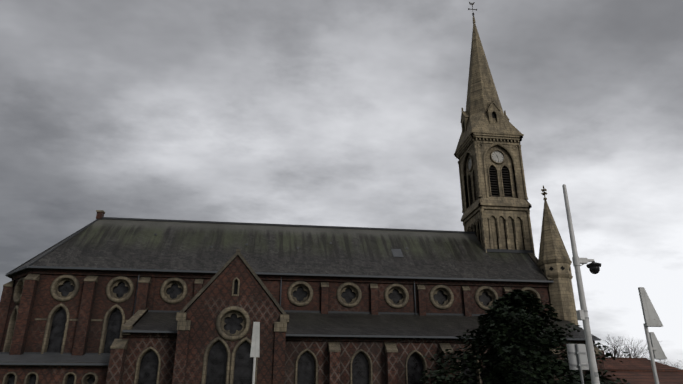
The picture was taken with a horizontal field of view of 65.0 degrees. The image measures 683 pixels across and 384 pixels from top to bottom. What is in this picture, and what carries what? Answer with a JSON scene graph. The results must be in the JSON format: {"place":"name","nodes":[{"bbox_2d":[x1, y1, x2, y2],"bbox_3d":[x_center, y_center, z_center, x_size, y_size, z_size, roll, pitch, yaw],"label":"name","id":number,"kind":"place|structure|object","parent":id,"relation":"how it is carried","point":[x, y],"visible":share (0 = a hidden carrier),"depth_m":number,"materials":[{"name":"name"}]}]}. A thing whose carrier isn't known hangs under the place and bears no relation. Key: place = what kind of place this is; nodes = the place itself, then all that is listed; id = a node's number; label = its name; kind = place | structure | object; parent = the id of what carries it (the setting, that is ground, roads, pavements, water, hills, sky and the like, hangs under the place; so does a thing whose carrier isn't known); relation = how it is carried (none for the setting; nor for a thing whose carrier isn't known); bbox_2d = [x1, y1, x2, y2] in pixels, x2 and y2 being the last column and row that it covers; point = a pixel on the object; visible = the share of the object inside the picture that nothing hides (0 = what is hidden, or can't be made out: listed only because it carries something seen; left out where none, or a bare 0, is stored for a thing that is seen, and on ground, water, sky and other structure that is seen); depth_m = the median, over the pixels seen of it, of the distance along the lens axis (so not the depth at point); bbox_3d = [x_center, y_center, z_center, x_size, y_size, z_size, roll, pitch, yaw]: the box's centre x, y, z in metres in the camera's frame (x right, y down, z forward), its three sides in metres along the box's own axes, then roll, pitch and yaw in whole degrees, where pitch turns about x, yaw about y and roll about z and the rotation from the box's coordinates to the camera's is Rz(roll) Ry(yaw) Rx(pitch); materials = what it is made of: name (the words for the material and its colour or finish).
{"place":"outdoors","nodes":[
{"label":"outdoors","id":0,"kind":"place"},
{"bbox_2d":[0,249,604,383],"bbox_3d":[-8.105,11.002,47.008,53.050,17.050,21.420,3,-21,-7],"label":"church","id":1,"kind":"structure","parent":0,"point":[76,312],"depth_m":38.98,"materials":[{"name":"brick"}]},
{"bbox_2d":[0,210,600,365],"bbox_3d":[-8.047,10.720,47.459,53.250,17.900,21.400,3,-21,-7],"label":"church roofs","id":2,"kind":"structure","parent":1,"relation":"attached to","point":[101,242],"depth_m":45.90,"materials":[{"name":"grey tile"}]},
{"bbox_2d":[537,186,578,326],"bbox_3d":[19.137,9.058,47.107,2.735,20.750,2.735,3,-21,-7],"label":"turret","id":3,"kind":"object","parent":1,"relation":"attached to","point":[554,261],"visible":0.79,"depth_m":46.94,"materials":[{"name":"beige stone"}]},
{"bbox_2d":[0,0,682,368],"label":"sky","id":4,"kind":"structure","parent":0,"point":[345,113],"materials":[{"name":"grey"}]},
{"bbox_2d":[454,2,534,254],"bbox_3d":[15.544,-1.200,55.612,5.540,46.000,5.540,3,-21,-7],"label":"church tower","id":5,"kind":"structure","parent":0,"point":[496,205],"depth_m":54.25,"materials":[{"name":"beige stone"}]},
{"bbox_2d":[601,341,677,368],"bbox_3d":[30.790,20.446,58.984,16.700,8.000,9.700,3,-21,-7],"label":"roof","id":6,"kind":"structure","parent":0,"point":[633,363],"depth_m":58.49,"materials":[{"name":"tile"}]},
{"label":"ground","id":7,"kind":"structure","parent":0,"visible":0},
{"bbox_2d":[596,333,642,357],"bbox_3d":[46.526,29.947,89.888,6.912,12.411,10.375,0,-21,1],"label":"bare tree","id":8,"kind":"object","parent":7,"relation":"on","point":[614,351],"visible":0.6,"depth_m":90.01,"materials":[{"name":"brown plant"}]},
{"bbox_2d":[605,346,645,357],"bbox_3d":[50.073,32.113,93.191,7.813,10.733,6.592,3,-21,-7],"label":"bare tree","id":9,"kind":"object","parent":7,"relation":"on","point":[625,355],"visible":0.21,"depth_m":93.69,"materials":[{"name":"brown plant"}]},
{"bbox_2d":[602,337,658,361],"bbox_3d":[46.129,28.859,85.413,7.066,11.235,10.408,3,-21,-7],"label":"bare tree","id":10,"kind":"object","parent":7,"relation":"on","point":[635,349],"visible":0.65,"depth_m":84.65,"materials":[{"name":"brown plant"}]},
{"bbox_2d":[584,369,682,383],"bbox_3d":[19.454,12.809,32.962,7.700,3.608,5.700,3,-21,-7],"label":"house","id":11,"kind":"structure","parent":7,"relation":"on","point":[646,376],"depth_m":32.53,"materials":[{"name":"brick"}]},
{"bbox_2d":[638,287,666,383],"bbox_3d":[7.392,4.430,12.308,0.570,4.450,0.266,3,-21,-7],"label":"road sign","id":12,"kind":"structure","parent":7,"relation":"on","point":[651,319],"depth_m":12.71,"materials":[{"name":"grey metal"}]},
{"label":"churchyard grass","id":13,"kind":"object","parent":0,"visible":0},
{"bbox_2d":[250,322,259,383],"bbox_3d":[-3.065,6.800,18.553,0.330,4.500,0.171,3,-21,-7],"label":"road sign","id":14,"kind":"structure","parent":13,"relation":"on","point":[255,349],"depth_m":19.02,"materials":[{"name":"grey metal"}]},
{"bbox_2d":[419,289,631,383],"bbox_3d":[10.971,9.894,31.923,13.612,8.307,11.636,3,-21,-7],"label":"yew tree","id":15,"kind":"object","parent":13,"relation":"on","point":[519,351],"visible":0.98,"depth_m":31.36,"materials":[{"name":"green plant"}]},
{"bbox_3d":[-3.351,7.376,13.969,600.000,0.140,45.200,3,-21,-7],"label":"pavement","id":16,"kind":"structure","parent":0,"visible":0},
{"bbox_2d":[566,344,588,383],"bbox_3d":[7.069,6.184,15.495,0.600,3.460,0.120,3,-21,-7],"label":"road sign back","id":17,"kind":"object","parent":16,"relation":"on","point":[577,357],"visible":1,"depth_m":15.98,"materials":[{"name":"grey metal"}]},
{"bbox_2d":[562,184,600,383],"bbox_3d":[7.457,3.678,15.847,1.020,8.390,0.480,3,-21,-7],"label":"cctv pole","id":18,"kind":"object","parent":16,"relation":"on","point":[594,268],"visible":1,"depth_m":16.05,"materials":[{"name":"grey metal"}]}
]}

